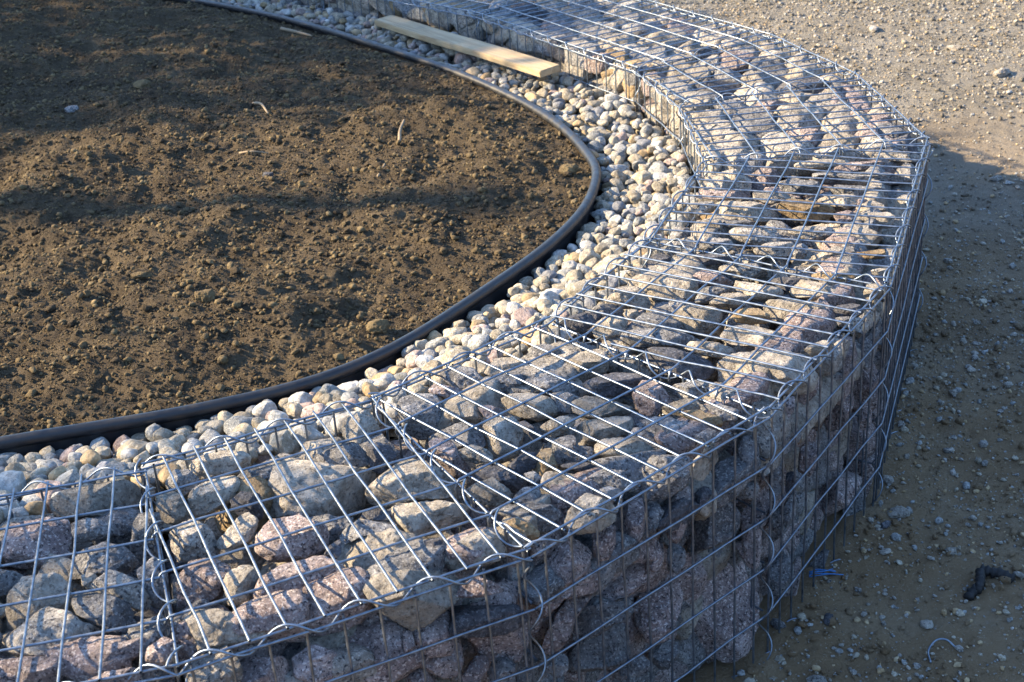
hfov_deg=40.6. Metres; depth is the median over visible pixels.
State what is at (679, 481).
rubble stone
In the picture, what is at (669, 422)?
rubble stone
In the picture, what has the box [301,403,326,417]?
pebble
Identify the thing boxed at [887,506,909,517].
field stone
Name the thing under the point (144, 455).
pebble
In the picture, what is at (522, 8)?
rubble stone
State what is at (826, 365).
rubble stone
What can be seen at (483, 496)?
rubble stone
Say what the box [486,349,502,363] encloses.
pebble
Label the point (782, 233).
rubble stone
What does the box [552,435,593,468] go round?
rubble stone
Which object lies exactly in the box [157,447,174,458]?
pebble
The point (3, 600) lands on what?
rubble stone
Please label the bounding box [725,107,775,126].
rubble stone
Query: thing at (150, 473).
pebble
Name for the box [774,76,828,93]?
rubble stone
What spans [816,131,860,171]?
rubble stone
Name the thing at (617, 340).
rubble stone
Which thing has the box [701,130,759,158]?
rubble stone
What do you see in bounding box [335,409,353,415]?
pebble
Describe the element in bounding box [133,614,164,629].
rubble stone
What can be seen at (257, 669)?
rubble stone
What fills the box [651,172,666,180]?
pebble
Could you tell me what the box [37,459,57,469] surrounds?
pebble
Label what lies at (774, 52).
rubble stone
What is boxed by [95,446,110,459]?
pebble
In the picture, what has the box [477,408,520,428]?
rubble stone
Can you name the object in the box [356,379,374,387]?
pebble
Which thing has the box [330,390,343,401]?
pebble
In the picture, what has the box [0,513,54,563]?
rubble stone
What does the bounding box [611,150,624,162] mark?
pebble
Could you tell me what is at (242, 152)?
twig
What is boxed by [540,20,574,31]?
rubble stone
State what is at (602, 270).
pebble
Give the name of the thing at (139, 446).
pebble
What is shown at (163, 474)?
pebble
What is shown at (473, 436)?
rubble stone
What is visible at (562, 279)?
pebble
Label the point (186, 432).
pebble
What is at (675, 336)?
rubble stone
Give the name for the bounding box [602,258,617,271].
pebble
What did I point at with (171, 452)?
pebble
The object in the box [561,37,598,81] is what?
rubble stone
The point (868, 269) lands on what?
rubble stone
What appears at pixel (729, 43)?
rubble stone
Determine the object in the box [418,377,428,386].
pebble
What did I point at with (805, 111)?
rubble stone
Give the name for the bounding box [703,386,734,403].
rubble stone
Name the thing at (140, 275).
soil clod
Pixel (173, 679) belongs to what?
rubble stone
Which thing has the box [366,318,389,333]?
stone
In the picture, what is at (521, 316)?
pebble
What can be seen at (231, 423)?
pebble
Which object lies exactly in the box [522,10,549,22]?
rubble stone
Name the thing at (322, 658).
rubble stone
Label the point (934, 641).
wire offcut
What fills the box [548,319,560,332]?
pebble
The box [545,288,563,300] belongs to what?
pebble
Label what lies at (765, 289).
rubble stone
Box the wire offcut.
[927,638,954,662]
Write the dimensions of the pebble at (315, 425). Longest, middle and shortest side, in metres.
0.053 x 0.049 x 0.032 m
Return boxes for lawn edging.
[0,0,600,456]
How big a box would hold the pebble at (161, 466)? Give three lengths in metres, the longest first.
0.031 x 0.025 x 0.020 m
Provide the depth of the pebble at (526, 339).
2.58 m
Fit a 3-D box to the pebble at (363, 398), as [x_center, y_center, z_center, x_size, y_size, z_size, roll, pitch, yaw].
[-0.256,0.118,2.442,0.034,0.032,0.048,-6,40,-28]
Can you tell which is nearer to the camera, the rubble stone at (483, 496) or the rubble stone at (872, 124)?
the rubble stone at (483, 496)
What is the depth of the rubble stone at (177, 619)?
1.89 m
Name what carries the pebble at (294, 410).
on the pebble gravel
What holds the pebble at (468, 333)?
on the pebble gravel
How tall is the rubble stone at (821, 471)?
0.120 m
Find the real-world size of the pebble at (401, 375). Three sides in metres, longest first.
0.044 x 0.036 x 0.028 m
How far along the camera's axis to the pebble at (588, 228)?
3.19 m
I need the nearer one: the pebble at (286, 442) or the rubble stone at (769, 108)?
the pebble at (286, 442)
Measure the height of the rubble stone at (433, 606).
0.096 m
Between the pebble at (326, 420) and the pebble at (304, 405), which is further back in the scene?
the pebble at (304, 405)
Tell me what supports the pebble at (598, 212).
on the pebble gravel
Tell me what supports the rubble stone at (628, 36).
in the gabion basket at (729, 24)
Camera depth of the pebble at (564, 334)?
2.61 m
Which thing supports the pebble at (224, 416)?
on the pebble gravel
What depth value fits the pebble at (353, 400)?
2.41 m
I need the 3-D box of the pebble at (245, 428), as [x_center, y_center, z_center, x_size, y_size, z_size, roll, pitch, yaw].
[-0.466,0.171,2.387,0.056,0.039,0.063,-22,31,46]
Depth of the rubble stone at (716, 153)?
3.29 m
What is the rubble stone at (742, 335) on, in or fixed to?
in the gabion basket at (854, 315)
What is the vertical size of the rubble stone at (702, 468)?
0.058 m
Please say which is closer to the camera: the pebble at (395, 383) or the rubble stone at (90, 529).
the rubble stone at (90, 529)
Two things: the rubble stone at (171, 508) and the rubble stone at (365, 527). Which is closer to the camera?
the rubble stone at (365, 527)
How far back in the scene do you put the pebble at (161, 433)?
2.44 m
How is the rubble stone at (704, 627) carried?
in the gabion basket at (621, 503)
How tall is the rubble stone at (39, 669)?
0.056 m
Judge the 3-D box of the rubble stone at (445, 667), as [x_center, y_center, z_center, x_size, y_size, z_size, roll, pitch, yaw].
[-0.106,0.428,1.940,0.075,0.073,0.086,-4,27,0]
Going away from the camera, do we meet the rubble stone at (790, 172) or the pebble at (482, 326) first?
the pebble at (482, 326)
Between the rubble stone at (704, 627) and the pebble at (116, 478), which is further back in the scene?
the rubble stone at (704, 627)
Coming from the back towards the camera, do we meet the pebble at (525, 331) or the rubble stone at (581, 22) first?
the rubble stone at (581, 22)
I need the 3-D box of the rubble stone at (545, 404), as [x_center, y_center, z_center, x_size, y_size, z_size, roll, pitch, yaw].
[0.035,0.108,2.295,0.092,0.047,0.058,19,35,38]
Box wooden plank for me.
[374,15,559,77]
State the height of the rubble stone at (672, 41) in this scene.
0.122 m
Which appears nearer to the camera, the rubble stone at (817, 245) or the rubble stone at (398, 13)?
the rubble stone at (817, 245)
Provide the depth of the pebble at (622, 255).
2.97 m
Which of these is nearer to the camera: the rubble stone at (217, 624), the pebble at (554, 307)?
the rubble stone at (217, 624)
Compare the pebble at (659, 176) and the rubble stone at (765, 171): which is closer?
the rubble stone at (765, 171)
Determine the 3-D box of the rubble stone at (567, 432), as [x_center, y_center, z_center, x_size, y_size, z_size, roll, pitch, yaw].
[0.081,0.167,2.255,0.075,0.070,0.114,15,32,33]
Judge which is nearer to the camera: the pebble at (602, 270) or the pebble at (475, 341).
the pebble at (475, 341)
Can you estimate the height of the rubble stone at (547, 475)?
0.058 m
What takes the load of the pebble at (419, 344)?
on the pebble gravel
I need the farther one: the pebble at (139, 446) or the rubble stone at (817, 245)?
the rubble stone at (817, 245)
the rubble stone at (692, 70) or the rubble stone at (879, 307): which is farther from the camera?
the rubble stone at (692, 70)
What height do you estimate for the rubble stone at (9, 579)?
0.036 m
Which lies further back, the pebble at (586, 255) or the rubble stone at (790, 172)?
the rubble stone at (790, 172)
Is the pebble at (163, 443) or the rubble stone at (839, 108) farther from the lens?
the rubble stone at (839, 108)
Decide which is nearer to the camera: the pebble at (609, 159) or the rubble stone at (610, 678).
the rubble stone at (610, 678)
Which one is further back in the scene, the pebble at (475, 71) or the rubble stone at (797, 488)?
the pebble at (475, 71)
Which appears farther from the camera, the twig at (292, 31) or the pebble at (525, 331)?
the twig at (292, 31)
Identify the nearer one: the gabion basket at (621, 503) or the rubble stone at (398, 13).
the gabion basket at (621, 503)
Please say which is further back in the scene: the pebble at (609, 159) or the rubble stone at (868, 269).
the pebble at (609, 159)
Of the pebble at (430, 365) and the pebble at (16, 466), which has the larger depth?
the pebble at (430, 365)
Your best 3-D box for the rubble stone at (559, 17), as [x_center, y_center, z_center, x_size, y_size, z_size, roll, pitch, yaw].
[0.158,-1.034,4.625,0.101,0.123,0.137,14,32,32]
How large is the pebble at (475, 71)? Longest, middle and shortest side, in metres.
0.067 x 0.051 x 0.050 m
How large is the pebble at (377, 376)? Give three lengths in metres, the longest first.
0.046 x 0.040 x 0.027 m
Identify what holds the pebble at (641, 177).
on the pebble gravel
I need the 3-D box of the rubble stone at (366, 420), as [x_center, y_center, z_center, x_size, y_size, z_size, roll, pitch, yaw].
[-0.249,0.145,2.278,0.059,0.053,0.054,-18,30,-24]
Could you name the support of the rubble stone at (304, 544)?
in the gabion basket at (169, 612)
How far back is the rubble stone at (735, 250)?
2.86 m
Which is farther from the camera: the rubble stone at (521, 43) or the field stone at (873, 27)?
the field stone at (873, 27)
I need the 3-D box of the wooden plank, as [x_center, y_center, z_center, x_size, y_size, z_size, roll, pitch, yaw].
[-0.173,-0.980,4.556,0.078,0.029,1.046,-24,32,-26]
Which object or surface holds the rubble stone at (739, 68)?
in the gabion basket at (852, 77)
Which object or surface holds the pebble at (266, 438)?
on the pebble gravel
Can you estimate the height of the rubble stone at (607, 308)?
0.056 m
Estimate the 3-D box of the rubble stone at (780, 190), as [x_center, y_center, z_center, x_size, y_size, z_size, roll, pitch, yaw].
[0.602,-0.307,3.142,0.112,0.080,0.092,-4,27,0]
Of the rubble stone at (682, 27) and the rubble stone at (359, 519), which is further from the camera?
the rubble stone at (682, 27)
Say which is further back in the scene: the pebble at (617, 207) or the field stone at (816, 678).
the pebble at (617, 207)
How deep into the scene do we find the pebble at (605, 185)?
3.47 m
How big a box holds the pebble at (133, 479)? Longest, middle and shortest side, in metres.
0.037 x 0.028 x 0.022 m
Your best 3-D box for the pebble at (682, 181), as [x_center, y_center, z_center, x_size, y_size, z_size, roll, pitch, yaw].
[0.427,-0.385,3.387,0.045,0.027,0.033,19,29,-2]
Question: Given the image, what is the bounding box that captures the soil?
[0,0,590,441]
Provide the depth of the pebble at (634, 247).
2.98 m
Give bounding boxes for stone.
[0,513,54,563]
[0,516,73,569]
[0,557,4,569]
[0,569,22,596]
[0,595,6,619]
[0,601,3,632]
[0,629,16,657]
[0,632,2,647]
[0,656,66,681]
[4,606,106,656]
[5,572,73,629]
[38,553,89,620]
[50,479,141,517]
[64,105,78,112]
[68,542,138,580]
[71,518,128,542]
[71,592,136,635]
[87,667,141,681]
[89,570,151,611]
[89,637,146,662]
[92,505,143,549]
[107,634,142,679]
[130,512,163,559]
[133,79,150,89]
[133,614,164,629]
[137,557,168,608]
[156,491,189,524]
[168,519,220,562]
[168,677,176,681]
[173,598,213,626]
[176,558,230,608]
[183,608,265,651]
[185,645,242,681]
[187,475,239,516]
[189,450,251,480]
[216,512,258,549]
[223,565,258,606]
[230,491,264,520]
[237,458,303,479]
[239,656,291,681]
[252,555,345,598]
[254,515,328,562]
[262,172,272,176]
[262,452,297,462]
[267,458,375,518]
[282,642,300,657]
[286,513,305,516]
[291,644,337,681]
[297,437,341,460]
[301,0,320,5]
[310,514,353,544]
[313,442,368,467]
[316,543,346,558]
[337,528,422,570]
[338,0,356,12]
[339,519,394,543]
[340,409,379,443]
[349,623,401,681]
[354,508,402,530]
[359,432,400,477]
[362,569,463,630]
[365,458,458,508]
[383,0,402,17]
[391,500,468,536]
[394,0,419,17]
[397,393,442,440]
[407,0,437,25]
[420,638,463,678]
[421,1,465,32]
[428,422,485,448]
[429,438,471,478]
[440,365,482,389]
[444,529,506,569]
[445,0,466,2]
[452,9,488,40]
[456,576,502,597]
[461,0,488,10]
[466,477,512,507]
[466,578,531,662]
[475,466,523,492]
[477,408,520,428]
[482,416,524,463]
[489,537,528,575]
[498,503,561,534]
[501,392,557,421]
[510,2,537,16]
[510,26,540,53]
[518,17,541,26]
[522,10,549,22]
[522,30,565,60]
[524,375,578,396]
[525,343,560,356]
[533,28,579,60]
[535,0,568,6]
[536,378,587,422]
[537,1,565,12]
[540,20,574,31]
[540,414,591,470]
[540,471,574,493]
[542,594,591,655]
[543,537,591,586]
[546,12,573,24]
[547,36,573,63]
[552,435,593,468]
[561,6,580,20]
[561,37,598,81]
[563,493,616,534]
[564,43,601,70]
[564,670,585,681]
[567,349,609,382]
[567,622,630,671]
[568,0,606,14]
[570,16,601,33]
[571,396,633,418]
[572,596,633,640]
[575,416,633,445]
[577,6,608,21]
[578,21,620,43]
[583,372,645,397]
[587,468,632,490]
[591,303,623,317]
[591,316,627,340]
[594,437,652,456]
[595,670,613,681]
[596,310,643,342]
[597,36,635,52]
[599,337,639,373]
[601,48,629,84]
[602,542,664,600]
[603,0,639,21]
[603,61,624,92]
[605,33,636,41]
[608,355,657,379]
[613,43,639,53]
[615,5,653,20]
[616,12,642,27]
[620,21,665,38]
[620,328,694,347]
[620,413,643,437]
[622,59,655,98]
[626,312,681,330]
[629,46,667,62]
[632,380,672,417]
[633,583,682,643]
[634,416,687,454]
[636,28,688,46]
[639,454,690,503]
[642,347,714,379]
[643,12,678,26]
[646,273,698,303]
[649,662,659,677]
[650,298,699,329]
[651,55,695,75]
[651,77,688,104]
[654,38,686,52]
[654,82,695,116]
[661,86,683,105]
[666,18,696,37]
[667,40,703,55]
[667,64,711,87]
[667,486,694,543]
[669,225,690,238]
[673,305,722,333]
[673,661,687,681]
[676,601,691,626]
[677,338,720,382]
[679,382,728,404]
[680,235,700,253]
[681,556,707,604]
[686,109,727,125]
[687,501,740,551]
[690,442,717,480]
[691,24,725,44]
[692,119,733,151]
[694,78,741,100]
[694,560,759,662]
[695,91,722,109]
[700,36,742,49]
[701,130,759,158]
[701,144,724,173]
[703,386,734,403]
[707,301,757,326]
[711,66,741,84]
[715,201,779,222]
[717,350,818,394]
[719,39,748,53]
[719,50,755,74]
[719,169,751,192]
[720,150,765,176]
[720,325,782,347]
[721,246,753,265]
[724,197,753,201]
[724,304,768,350]
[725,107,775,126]
[727,31,735,37]
[728,225,780,245]
[729,82,778,105]
[730,253,762,266]
[732,281,783,301]
[734,121,781,140]
[735,400,794,458]
[737,241,767,261]
[740,71,786,87]
[742,222,766,226]
[747,168,780,197]
[748,57,789,76]
[754,100,789,112]
[754,187,801,206]
[757,294,795,330]
[758,50,788,62]
[759,485,768,491]
[760,131,815,180]
[763,299,837,328]
[765,149,815,175]
[765,220,811,256]
[769,195,812,227]
[770,618,785,629]
[773,102,823,125]
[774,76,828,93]
[776,199,834,221]
[777,112,820,132]
[784,62,823,78]
[784,482,799,491]
[786,127,824,146]
[788,266,818,300]
[789,279,835,300]
[791,248,819,268]
[802,179,839,199]
[804,192,842,219]
[805,92,846,115]
[806,675,826,681]
[809,338,850,375]
[810,223,838,249]
[812,147,866,171]
[812,172,910,184]
[812,456,829,488]
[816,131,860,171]
[820,74,847,83]
[820,101,851,127]
[820,114,857,134]
[822,471,862,516]
[823,613,833,624]
[836,227,883,248]
[840,309,879,337]
[844,87,871,107]
[855,119,889,135]
[855,291,882,319]
[857,136,907,165]
[862,271,889,302]
[863,263,886,275]
[868,104,892,123]
[869,25,878,31]
[872,244,898,276]
[879,548,890,554]
[880,219,903,244]
[880,520,890,528]
[882,475,893,483]
[885,197,908,222]
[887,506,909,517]
[888,184,914,206]
[894,133,919,166]
[947,45,960,50]
[989,176,1002,181]
[993,67,1010,77]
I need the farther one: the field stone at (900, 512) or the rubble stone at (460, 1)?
the rubble stone at (460, 1)
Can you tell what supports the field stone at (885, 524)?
on the ground
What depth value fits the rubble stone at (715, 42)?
4.19 m
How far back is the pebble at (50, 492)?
2.20 m
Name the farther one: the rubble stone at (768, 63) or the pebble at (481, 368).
the rubble stone at (768, 63)
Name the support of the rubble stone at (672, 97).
in the gabion basket at (852, 77)
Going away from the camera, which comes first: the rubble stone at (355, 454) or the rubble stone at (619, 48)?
the rubble stone at (355, 454)
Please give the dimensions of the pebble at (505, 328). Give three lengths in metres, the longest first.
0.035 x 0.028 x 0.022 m
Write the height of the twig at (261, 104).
0.025 m
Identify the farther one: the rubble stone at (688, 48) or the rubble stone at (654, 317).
the rubble stone at (688, 48)
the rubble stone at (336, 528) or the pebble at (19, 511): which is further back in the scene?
the pebble at (19, 511)
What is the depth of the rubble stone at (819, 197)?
3.06 m
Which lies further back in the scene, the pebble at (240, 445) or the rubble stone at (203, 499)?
the pebble at (240, 445)
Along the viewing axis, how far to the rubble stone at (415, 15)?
4.91 m
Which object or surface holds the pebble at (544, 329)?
on the pebble gravel
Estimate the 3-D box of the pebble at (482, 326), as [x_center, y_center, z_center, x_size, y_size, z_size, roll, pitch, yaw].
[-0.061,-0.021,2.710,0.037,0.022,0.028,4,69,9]
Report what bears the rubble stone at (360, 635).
in the gabion basket at (169, 612)
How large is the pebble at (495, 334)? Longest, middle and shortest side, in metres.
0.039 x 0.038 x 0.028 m
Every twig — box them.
[239,150,268,153]
[252,102,268,113]
[280,27,311,36]
[398,119,404,141]
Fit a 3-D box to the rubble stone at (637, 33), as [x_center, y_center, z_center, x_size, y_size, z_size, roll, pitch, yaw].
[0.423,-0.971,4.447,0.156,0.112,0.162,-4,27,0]
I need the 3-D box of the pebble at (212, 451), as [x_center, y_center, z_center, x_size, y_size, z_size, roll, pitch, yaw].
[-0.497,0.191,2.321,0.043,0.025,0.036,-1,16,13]
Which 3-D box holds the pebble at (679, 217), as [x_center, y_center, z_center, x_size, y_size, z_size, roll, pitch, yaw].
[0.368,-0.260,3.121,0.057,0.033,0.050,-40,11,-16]
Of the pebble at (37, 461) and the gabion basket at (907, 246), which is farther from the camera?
the gabion basket at (907, 246)
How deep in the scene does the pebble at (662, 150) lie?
3.61 m
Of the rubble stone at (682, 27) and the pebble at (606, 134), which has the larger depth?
the rubble stone at (682, 27)
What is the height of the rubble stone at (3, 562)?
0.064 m
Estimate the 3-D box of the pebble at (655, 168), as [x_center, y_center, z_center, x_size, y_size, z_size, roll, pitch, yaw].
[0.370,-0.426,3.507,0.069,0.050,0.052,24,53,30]
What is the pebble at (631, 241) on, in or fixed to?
on the pebble gravel
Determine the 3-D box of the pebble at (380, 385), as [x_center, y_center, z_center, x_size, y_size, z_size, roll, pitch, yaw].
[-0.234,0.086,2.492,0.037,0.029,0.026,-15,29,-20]
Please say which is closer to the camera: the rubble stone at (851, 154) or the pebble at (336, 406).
the pebble at (336, 406)
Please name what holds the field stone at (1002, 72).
on the ground
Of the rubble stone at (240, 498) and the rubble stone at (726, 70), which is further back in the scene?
the rubble stone at (726, 70)
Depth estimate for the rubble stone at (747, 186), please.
3.15 m
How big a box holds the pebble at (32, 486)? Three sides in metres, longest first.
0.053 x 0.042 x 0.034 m
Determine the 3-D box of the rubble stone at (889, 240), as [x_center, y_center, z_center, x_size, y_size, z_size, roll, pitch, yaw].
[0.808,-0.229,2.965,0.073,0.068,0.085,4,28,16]
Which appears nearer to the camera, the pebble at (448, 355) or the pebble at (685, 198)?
the pebble at (448, 355)
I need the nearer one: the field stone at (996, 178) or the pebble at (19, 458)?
the pebble at (19, 458)
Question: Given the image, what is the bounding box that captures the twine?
[809,568,843,576]
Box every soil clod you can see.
[129,271,151,279]
[194,289,215,302]
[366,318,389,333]
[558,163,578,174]
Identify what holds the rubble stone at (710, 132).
in the gabion basket at (909, 125)
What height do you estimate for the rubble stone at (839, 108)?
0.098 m
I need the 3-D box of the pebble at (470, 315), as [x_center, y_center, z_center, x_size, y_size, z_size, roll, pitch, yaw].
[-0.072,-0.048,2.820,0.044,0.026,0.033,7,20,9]
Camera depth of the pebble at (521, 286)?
2.89 m
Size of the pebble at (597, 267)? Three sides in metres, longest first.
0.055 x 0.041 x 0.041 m
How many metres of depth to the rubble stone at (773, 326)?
2.58 m
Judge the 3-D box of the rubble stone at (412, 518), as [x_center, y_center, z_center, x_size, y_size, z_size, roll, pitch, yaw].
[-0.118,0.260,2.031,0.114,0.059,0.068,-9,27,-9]
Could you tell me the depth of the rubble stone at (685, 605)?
2.30 m
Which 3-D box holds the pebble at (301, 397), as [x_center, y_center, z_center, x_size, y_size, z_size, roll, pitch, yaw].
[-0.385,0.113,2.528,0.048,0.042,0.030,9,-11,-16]
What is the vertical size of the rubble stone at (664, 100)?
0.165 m
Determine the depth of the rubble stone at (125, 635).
1.80 m
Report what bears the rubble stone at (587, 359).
in the gabion basket at (621, 503)
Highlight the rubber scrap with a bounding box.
[963,563,1015,600]
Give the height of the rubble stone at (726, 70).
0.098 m
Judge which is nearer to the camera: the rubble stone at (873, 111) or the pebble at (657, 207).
the pebble at (657, 207)
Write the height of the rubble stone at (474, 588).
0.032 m
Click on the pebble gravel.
(595, 110)
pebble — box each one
[0,452,16,466]
[0,470,26,501]
[0,490,10,494]
[0,494,20,524]
[0,508,3,523]
[4,462,26,471]
[6,453,23,463]
[11,507,28,518]
[19,494,41,506]
[20,462,36,471]
[22,471,30,478]
[22,478,44,497]
[23,452,41,461]
[24,501,46,514]
[26,466,51,483]
[35,459,43,465]
[35,480,65,513]
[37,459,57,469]
[48,465,65,480]
[49,458,64,465]
[54,469,82,487]
[55,449,63,459]
[60,445,79,461]
[75,446,92,453]
[78,463,93,479]
[80,449,100,465]
[90,437,109,448]
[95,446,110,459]
[96,458,122,465]
[96,461,109,467]
[96,461,126,482]
[104,474,125,481]
[112,435,130,453]
[114,440,148,461]
[123,469,132,480]
[130,473,149,490]
[131,432,150,442]
[133,450,151,466]
[141,460,160,488]
[145,423,161,441]
[147,468,162,487]
[153,428,173,440]
[156,461,171,468]
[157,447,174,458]
[157,462,180,487]
[158,438,179,452]
[164,450,182,463]
[169,434,185,445]
[175,428,190,437]
[176,425,192,431]
[179,458,191,468]
[181,439,202,455]
[186,433,200,441]
[186,449,203,458]
[195,419,210,429]
[199,429,223,444]
[204,447,225,453]
[205,420,224,434]
[217,411,232,421]
[223,431,244,449]
[224,416,252,434]
[231,422,253,437]
[235,438,260,450]
[239,447,257,463]
[252,401,276,417]
[252,426,273,443]
[256,420,286,429]
[257,443,272,454]
[268,410,289,424]
[269,429,294,454]
[273,432,300,455]
[287,403,302,418]
[288,391,313,402]
[291,424,325,446]
[292,419,317,429]
[299,402,314,407]
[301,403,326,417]
[311,386,321,392]
[320,384,340,393]
[322,415,341,436]
[325,401,344,415]
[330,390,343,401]
[330,411,357,434]
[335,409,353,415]
[337,380,358,391]
[341,392,359,400]
[345,398,359,410]
[347,386,362,393]
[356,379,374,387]
[359,396,369,401]
[362,382,378,397]
[364,368,378,378]
[370,402,387,422]
[370,412,381,425]
[371,372,392,379]
[373,380,389,391]
[381,399,397,418]
[387,384,405,402]
[388,381,401,386]
[394,372,407,380]
[405,350,420,358]
[406,355,418,367]
[407,367,421,380]
[408,383,424,394]
[413,339,427,350]
[415,355,434,367]
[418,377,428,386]
[420,360,442,376]
[425,338,446,350]
[429,369,451,386]
[439,348,466,367]
[442,327,466,338]
[450,334,465,345]
[454,53,472,63]
[455,346,470,350]
[462,361,487,376]
[463,332,473,335]
[466,67,481,76]
[466,311,483,322]
[467,333,490,350]
[467,347,488,361]
[471,324,488,332]
[481,304,500,317]
[482,328,491,344]
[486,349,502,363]
[489,317,497,323]
[490,329,504,343]
[494,339,511,348]
[495,300,507,311]
[499,324,511,331]
[504,330,522,346]
[506,301,523,314]
[510,294,523,300]
[511,307,536,327]
[513,283,529,290]
[515,328,529,346]
[520,296,541,312]
[521,292,540,301]
[521,330,543,347]
[527,92,541,100]
[529,325,547,333]
[531,334,553,344]
[533,296,551,307]
[537,298,552,311]
[539,290,560,300]
[544,255,561,267]
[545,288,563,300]
[548,89,557,94]
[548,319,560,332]
[549,276,567,288]
[551,283,565,289]
[551,304,560,310]
[552,299,561,304]
[555,269,570,277]
[556,328,570,341]
[560,302,582,314]
[561,254,568,265]
[567,280,592,295]
[576,263,591,276]
[579,240,596,249]
[579,249,597,264]
[581,224,603,233]
[584,297,594,308]
[590,208,606,218]
[592,260,603,273]
[594,200,607,210]
[594,277,608,288]
[598,129,610,143]
[598,268,607,275]
[598,290,611,296]
[601,155,611,167]
[601,182,619,192]
[602,237,619,244]
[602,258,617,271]
[603,254,621,260]
[605,276,617,291]
[609,201,624,214]
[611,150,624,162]
[617,164,629,171]
[618,104,633,120]
[618,124,634,134]
[619,238,637,249]
[620,223,633,238]
[620,251,631,257]
[620,271,627,285]
[623,170,634,179]
[627,143,642,155]
[630,245,644,258]
[631,170,651,183]
[648,162,670,174]
[651,126,663,135]
[651,136,666,147]
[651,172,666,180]
[651,202,667,214]
[652,193,668,203]
[654,146,669,155]
[666,215,686,228]
[669,167,680,174]
[678,177,693,188]
[679,196,693,201]
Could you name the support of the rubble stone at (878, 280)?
in the gabion basket at (907, 246)
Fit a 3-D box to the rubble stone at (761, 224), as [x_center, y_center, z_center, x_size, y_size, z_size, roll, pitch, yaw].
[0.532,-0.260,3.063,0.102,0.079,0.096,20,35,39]
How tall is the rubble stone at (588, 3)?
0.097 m
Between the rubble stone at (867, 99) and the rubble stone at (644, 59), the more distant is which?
the rubble stone at (644, 59)
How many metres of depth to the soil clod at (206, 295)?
2.83 m
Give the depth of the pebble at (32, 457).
2.41 m
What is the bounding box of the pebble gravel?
[31,0,699,523]
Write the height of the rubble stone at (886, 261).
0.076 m
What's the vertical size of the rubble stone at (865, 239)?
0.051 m
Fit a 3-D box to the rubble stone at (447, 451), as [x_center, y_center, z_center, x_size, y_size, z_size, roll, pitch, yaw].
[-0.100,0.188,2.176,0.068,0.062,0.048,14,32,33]
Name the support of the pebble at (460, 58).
on the pebble gravel
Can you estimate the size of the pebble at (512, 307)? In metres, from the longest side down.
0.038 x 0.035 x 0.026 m
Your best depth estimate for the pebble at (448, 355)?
2.55 m
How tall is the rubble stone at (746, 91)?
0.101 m
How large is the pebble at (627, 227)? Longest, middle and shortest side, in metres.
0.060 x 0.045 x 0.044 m
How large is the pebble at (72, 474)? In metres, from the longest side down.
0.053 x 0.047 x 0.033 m
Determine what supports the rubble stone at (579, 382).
in the gabion basket at (621, 503)
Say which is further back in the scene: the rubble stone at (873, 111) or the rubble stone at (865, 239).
the rubble stone at (873, 111)
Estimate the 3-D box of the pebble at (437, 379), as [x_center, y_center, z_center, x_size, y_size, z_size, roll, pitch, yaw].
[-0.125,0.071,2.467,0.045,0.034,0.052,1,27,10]
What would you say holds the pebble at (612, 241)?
on the pebble gravel
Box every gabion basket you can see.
[0,467,178,681]
[134,398,538,681]
[269,0,327,10]
[321,0,533,41]
[368,316,770,681]
[475,0,773,112]
[546,238,893,659]
[633,33,857,174]
[643,138,933,503]
[679,73,933,312]
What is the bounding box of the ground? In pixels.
[615,0,1023,681]
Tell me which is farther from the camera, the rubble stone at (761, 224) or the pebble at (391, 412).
the rubble stone at (761, 224)
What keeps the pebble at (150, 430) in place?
on the pebble gravel
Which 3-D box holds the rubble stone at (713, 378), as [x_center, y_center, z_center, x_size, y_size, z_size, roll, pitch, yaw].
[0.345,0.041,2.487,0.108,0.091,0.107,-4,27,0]
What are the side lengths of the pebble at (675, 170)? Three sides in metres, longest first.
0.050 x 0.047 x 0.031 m
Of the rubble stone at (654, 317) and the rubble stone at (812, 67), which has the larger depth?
the rubble stone at (812, 67)
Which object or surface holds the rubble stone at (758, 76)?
in the gabion basket at (852, 77)
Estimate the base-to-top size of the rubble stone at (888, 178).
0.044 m
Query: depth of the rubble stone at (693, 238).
2.90 m
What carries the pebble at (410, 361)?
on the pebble
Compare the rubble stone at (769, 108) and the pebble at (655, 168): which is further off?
the rubble stone at (769, 108)
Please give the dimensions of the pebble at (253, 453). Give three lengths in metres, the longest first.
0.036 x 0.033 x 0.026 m
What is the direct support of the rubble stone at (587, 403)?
in the gabion basket at (621, 503)
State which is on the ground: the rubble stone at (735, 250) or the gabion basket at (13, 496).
the gabion basket at (13, 496)
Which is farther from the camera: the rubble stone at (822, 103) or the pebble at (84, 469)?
the rubble stone at (822, 103)
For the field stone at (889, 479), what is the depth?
2.84 m

